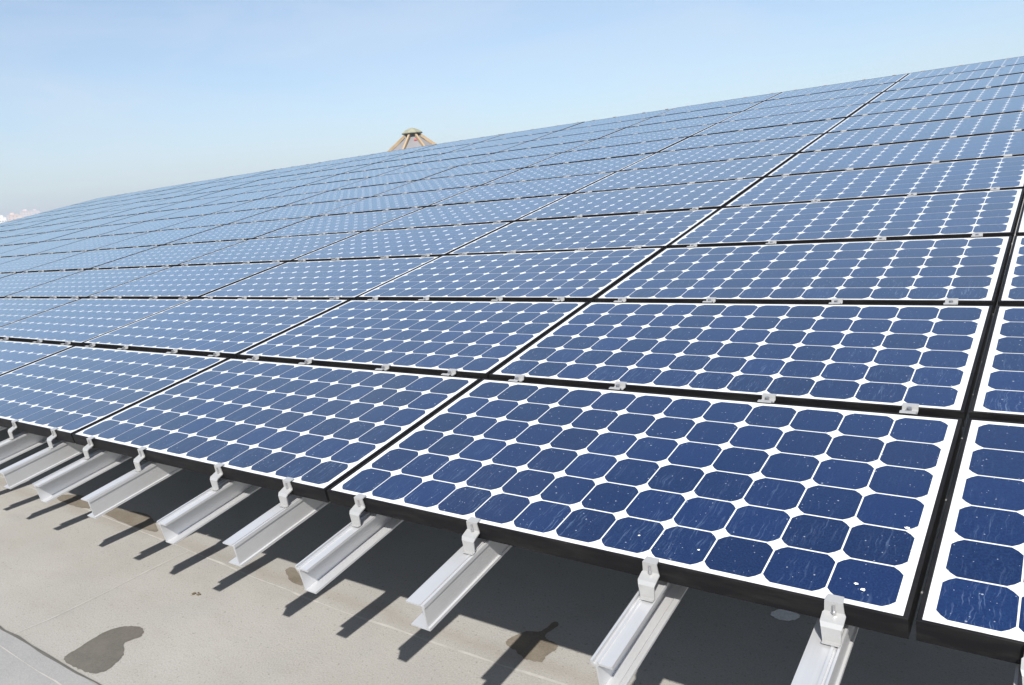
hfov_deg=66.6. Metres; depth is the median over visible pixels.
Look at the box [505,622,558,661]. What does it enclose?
roof stain
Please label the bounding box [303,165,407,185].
solar panel
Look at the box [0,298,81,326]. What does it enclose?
solar panel
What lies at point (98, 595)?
roof joint
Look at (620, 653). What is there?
mounting rail
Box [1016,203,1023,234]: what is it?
solar panel
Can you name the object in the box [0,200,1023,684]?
roof deck
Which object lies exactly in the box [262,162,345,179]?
solar panel
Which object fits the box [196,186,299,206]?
solar panel
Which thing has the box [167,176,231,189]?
solar panel
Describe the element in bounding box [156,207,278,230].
solar panel
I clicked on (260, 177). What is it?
solar panel
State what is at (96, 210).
solar panel
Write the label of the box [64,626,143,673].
roof stain
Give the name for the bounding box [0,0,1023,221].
sky
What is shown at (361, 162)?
solar panel
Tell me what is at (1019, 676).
mounting rail
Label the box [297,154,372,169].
solar panel
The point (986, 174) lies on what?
solar panel
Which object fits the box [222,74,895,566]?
mounting rail
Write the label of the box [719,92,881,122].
solar panel
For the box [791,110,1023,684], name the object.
mounting rail
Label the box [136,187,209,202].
solar panel
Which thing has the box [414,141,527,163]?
solar panel
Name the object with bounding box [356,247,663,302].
solar panel
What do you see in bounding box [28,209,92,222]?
solar panel
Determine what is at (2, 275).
solar panel
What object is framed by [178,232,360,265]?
solar panel
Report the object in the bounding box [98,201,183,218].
solar panel
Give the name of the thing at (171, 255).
solar panel
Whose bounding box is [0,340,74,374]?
solar panel
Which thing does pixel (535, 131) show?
solar panel
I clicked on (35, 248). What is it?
solar panel
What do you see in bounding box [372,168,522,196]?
solar panel
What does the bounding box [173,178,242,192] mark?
solar panel
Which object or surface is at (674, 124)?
solar panel
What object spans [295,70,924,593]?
mounting rail
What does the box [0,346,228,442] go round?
solar panel
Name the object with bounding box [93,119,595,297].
mounting rail
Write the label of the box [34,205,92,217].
solar panel
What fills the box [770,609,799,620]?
roof stain
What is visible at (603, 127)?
solar panel
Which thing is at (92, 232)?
solar panel
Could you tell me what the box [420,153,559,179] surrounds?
solar panel
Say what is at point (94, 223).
solar panel
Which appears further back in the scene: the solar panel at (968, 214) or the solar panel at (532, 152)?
the solar panel at (532, 152)
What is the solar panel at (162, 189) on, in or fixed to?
attached to the mounting rail
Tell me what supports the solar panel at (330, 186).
attached to the mounting rail at (253, 209)
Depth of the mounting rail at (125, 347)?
5.14 m
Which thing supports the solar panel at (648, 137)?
attached to the mounting rail at (125, 347)
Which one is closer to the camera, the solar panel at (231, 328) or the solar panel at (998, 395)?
the solar panel at (998, 395)
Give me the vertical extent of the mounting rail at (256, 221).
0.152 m
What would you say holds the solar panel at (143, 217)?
attached to the mounting rail
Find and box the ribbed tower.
[387,128,435,151]
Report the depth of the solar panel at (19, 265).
9.56 m
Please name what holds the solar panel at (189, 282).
attached to the mounting rail at (69, 342)
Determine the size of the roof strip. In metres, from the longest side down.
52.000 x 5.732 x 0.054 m
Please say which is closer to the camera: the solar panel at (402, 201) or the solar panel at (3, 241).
the solar panel at (402, 201)
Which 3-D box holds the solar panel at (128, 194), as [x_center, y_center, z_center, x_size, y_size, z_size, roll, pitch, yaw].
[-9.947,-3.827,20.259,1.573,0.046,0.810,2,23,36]
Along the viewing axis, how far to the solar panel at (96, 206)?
18.08 m
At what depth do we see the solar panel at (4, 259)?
10.47 m
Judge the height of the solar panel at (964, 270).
0.046 m
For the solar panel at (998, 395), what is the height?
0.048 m
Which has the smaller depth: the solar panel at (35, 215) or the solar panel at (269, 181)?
the solar panel at (269, 181)
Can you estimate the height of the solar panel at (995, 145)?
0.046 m
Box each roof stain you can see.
[57,494,89,507]
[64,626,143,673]
[105,508,157,531]
[285,567,302,584]
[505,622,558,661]
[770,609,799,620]
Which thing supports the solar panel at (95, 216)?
attached to the mounting rail
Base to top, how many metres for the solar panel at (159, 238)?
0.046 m
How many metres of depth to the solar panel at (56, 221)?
15.86 m
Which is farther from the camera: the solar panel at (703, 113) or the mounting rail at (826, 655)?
the solar panel at (703, 113)
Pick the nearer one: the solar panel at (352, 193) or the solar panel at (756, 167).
the solar panel at (756, 167)
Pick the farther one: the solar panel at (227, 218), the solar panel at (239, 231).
the solar panel at (227, 218)
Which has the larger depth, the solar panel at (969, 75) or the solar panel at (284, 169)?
the solar panel at (284, 169)
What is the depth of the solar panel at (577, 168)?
7.77 m
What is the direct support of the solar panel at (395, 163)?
attached to the mounting rail at (233, 211)
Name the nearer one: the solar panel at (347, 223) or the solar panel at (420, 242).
the solar panel at (420, 242)
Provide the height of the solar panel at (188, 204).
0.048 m
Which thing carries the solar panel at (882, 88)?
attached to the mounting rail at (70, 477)
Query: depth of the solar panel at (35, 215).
19.93 m
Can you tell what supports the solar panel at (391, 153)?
attached to the mounting rail
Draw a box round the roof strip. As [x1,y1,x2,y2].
[0,629,95,684]
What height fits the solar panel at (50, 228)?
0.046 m
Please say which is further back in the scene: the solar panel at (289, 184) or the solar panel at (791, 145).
the solar panel at (289, 184)
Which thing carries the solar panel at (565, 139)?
attached to the mounting rail at (6, 338)
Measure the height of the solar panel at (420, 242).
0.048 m
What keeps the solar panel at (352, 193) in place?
attached to the mounting rail at (256, 221)
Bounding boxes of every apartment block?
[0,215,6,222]
[7,213,18,220]
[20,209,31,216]
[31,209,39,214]
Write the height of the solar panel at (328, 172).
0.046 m
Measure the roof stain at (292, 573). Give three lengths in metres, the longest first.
0.228 x 0.053 x 0.001 m
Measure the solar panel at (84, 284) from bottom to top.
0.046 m
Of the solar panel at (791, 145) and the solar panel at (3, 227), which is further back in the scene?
the solar panel at (3, 227)
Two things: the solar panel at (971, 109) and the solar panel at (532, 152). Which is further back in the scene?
the solar panel at (532, 152)
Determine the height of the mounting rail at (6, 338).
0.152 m
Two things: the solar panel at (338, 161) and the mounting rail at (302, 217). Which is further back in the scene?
the solar panel at (338, 161)
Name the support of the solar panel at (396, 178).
attached to the mounting rail at (280, 219)
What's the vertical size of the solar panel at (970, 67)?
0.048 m
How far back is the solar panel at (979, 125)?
5.93 m
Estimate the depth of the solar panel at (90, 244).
10.22 m
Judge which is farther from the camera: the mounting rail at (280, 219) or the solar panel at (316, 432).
the mounting rail at (280, 219)
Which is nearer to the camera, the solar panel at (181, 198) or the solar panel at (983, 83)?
the solar panel at (983, 83)
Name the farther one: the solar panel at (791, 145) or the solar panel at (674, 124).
the solar panel at (674, 124)
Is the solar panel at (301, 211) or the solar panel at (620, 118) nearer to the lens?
the solar panel at (301, 211)
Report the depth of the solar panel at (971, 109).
6.59 m
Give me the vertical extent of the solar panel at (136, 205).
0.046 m
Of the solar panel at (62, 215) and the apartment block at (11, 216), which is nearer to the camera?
the solar panel at (62, 215)
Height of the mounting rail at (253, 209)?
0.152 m
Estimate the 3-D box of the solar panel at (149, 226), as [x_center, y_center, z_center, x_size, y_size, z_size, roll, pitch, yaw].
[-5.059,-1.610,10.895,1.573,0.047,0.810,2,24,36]
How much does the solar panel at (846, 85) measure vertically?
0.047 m
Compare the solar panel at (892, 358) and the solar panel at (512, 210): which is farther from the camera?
the solar panel at (512, 210)
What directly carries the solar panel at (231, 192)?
attached to the mounting rail
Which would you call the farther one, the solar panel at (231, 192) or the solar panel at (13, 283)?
the solar panel at (231, 192)
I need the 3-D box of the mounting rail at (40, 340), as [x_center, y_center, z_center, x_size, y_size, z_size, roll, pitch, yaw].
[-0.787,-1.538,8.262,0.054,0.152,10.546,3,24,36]
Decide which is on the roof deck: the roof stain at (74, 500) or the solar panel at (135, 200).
the roof stain at (74, 500)
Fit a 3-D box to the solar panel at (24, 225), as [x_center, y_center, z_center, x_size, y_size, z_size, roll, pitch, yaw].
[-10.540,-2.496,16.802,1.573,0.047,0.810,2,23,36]
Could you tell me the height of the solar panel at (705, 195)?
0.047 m
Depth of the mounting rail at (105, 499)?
2.90 m
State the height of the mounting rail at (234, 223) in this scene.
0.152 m
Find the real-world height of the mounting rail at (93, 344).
0.152 m
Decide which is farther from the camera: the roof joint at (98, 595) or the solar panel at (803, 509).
the roof joint at (98, 595)
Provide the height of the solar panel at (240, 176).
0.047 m
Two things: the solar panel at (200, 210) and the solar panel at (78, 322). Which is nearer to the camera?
the solar panel at (78, 322)
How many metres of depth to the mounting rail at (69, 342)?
6.16 m
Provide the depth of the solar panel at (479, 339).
3.62 m
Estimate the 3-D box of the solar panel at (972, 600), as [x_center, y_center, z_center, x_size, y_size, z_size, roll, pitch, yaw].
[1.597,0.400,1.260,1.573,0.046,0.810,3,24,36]
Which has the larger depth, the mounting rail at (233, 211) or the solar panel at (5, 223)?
the solar panel at (5, 223)
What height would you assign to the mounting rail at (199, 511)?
0.152 m
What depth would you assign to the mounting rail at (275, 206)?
9.91 m
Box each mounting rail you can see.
[0,93,771,488]
[0,97,744,463]
[0,102,710,430]
[0,116,615,339]
[8,141,485,297]
[24,129,532,297]
[32,89,796,502]
[33,112,645,342]
[38,140,460,271]
[53,125,558,297]
[60,136,483,270]
[61,108,668,344]
[72,122,577,297]
[80,134,499,269]
[81,85,825,518]
[85,105,687,346]
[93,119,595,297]
[157,79,865,544]
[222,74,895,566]
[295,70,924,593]
[406,64,962,630]
[590,57,1010,684]
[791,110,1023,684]
[1014,656,1023,684]
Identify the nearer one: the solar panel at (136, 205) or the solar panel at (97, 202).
the solar panel at (136, 205)
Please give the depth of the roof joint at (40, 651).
3.23 m
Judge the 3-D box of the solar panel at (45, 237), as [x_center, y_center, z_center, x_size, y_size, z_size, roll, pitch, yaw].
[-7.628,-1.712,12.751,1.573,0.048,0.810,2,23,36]
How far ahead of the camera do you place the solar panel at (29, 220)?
18.37 m
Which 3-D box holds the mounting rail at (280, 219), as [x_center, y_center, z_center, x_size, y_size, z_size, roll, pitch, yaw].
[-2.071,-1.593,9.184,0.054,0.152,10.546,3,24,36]
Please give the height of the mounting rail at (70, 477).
0.152 m
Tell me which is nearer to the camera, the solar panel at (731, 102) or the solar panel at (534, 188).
the solar panel at (534, 188)
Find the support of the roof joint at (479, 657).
on the roof deck
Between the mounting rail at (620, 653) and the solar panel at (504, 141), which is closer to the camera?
the mounting rail at (620, 653)
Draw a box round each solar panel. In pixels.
[0,218,30,225]
[0,218,58,231]
[0,224,19,229]
[0,225,50,237]
[0,227,91,245]
[0,233,43,244]
[0,237,90,256]
[0,243,34,252]
[0,251,86,272]
[0,255,28,263]
[0,270,84,297]
[0,273,15,277]
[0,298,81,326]
[0,298,190,345]
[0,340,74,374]
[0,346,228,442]
[1,214,58,226]
[4,266,172,297]
[12,209,64,220]
[14,220,90,235]
[21,214,90,228]
[21,246,157,271]
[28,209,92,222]
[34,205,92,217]
[34,232,148,254]
[43,201,95,212]
[43,221,144,241]
[51,214,137,231]
[58,208,133,223]
[64,203,131,217]
[66,199,129,212]
[69,196,126,208]
[72,358,480,502]
[74,194,122,204]
[82,299,349,357]
[87,262,285,298]
[90,239,248,269]
[93,225,222,249]
[94,215,203,236]
[96,207,192,226]
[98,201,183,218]
[99,197,173,212]
[100,191,159,203]
[100,194,164,207]
[104,188,157,199]
[131,182,193,195]
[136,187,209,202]
[138,184,201,197]
[141,190,222,206]
[145,194,236,212]
[149,200,253,220]
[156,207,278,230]
[164,217,311,244]
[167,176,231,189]
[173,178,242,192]
[178,180,257,196]
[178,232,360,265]
[188,183,274,200]
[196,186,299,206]
[199,256,439,299]
[206,169,275,183]
[211,191,327,213]
[214,171,288,186]
[226,173,308,189]
[229,198,365,223]
[237,300,587,379]
[241,174,338,193]
[250,162,320,176]
[253,207,424,238]
[260,178,366,198]
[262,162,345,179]
[282,163,374,181]
[285,181,413,205]
[291,222,511,261]
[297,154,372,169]
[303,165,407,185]
[316,153,406,171]
[317,186,476,216]
[327,378,961,638]
[332,166,456,190]
[342,154,440,173]
[349,144,435,161]
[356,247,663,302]
[367,194,568,230]
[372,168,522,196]
[377,143,474,162]
[377,153,493,175]
[410,134,502,152]
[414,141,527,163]
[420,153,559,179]
[429,172,614,206]
[446,208,718,254]
[448,131,556,152]
[461,139,595,165]
[481,153,654,185]
[482,122,582,141]
[489,302,992,426]
[500,128,623,151]
[517,177,761,220]
[526,137,687,167]
[531,117,651,140]
[560,108,673,130]
[566,123,716,151]
[573,153,795,193]
[595,236,1011,312]
[599,112,739,138]
[620,134,823,170]
[629,101,762,126]
[654,92,781,116]
[658,118,845,152]
[669,188,1023,247]
[691,103,865,136]
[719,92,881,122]
[724,155,1023,207]
[745,82,895,110]
[765,73,908,100]
[766,131,1023,176]
[799,111,1023,152]
[826,96,1023,132]
[849,83,1023,116]
[869,73,1023,102]
[884,64,1023,91]
[898,56,1023,81]
[916,418,1023,664]
[969,305,1023,422]
[998,235,1023,305]
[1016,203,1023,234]
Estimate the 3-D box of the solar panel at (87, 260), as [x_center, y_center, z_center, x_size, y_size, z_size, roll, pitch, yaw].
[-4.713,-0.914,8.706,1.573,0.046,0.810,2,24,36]
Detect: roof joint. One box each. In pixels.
[0,476,566,684]
[0,626,100,684]
[0,645,61,684]
[14,551,187,633]
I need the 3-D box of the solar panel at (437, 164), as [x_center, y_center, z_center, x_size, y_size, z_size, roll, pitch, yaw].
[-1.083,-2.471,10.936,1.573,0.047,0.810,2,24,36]
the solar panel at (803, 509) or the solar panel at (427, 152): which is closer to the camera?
the solar panel at (803, 509)
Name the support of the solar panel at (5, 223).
attached to the mounting rail
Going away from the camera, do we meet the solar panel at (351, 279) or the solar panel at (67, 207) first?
the solar panel at (351, 279)
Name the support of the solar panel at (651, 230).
attached to the mounting rail at (70, 477)
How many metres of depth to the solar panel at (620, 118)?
11.88 m
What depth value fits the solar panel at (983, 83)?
7.88 m
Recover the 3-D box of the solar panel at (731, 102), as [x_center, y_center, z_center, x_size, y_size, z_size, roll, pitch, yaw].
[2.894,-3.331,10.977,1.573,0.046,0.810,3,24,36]
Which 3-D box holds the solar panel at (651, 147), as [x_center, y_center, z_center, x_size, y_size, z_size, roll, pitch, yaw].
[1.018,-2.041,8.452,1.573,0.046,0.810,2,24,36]
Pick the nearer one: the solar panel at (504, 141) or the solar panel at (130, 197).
the solar panel at (504, 141)
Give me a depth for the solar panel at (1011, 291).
2.83 m
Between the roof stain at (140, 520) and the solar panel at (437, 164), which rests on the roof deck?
the roof stain at (140, 520)
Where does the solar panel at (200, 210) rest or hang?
attached to the mounting rail
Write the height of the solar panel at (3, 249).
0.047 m
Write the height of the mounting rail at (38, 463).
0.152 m
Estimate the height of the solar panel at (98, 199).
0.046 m
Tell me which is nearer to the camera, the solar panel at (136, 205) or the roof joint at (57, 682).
the roof joint at (57, 682)
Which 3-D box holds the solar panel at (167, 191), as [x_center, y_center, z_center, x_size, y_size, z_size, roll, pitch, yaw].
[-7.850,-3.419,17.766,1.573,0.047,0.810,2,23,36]
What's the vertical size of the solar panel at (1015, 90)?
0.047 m
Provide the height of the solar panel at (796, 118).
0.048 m
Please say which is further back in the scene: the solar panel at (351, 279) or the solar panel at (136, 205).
the solar panel at (136, 205)
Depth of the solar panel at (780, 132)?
7.47 m
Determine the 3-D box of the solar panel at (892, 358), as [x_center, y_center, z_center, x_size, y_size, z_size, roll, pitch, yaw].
[0.778,0.018,2.816,1.573,0.046,0.810,3,24,36]
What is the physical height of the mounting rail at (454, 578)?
0.152 m
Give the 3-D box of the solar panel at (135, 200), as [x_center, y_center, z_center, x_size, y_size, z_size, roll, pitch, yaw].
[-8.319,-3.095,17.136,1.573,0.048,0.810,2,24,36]
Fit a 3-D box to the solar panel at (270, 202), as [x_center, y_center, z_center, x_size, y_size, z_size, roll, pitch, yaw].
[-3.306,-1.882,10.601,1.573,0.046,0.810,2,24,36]
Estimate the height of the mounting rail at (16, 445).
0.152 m
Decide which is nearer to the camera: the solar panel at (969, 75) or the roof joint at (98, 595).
the roof joint at (98, 595)
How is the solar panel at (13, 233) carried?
attached to the mounting rail
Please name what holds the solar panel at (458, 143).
attached to the mounting rail at (253, 209)
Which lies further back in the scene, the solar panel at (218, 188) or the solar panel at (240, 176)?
the solar panel at (240, 176)

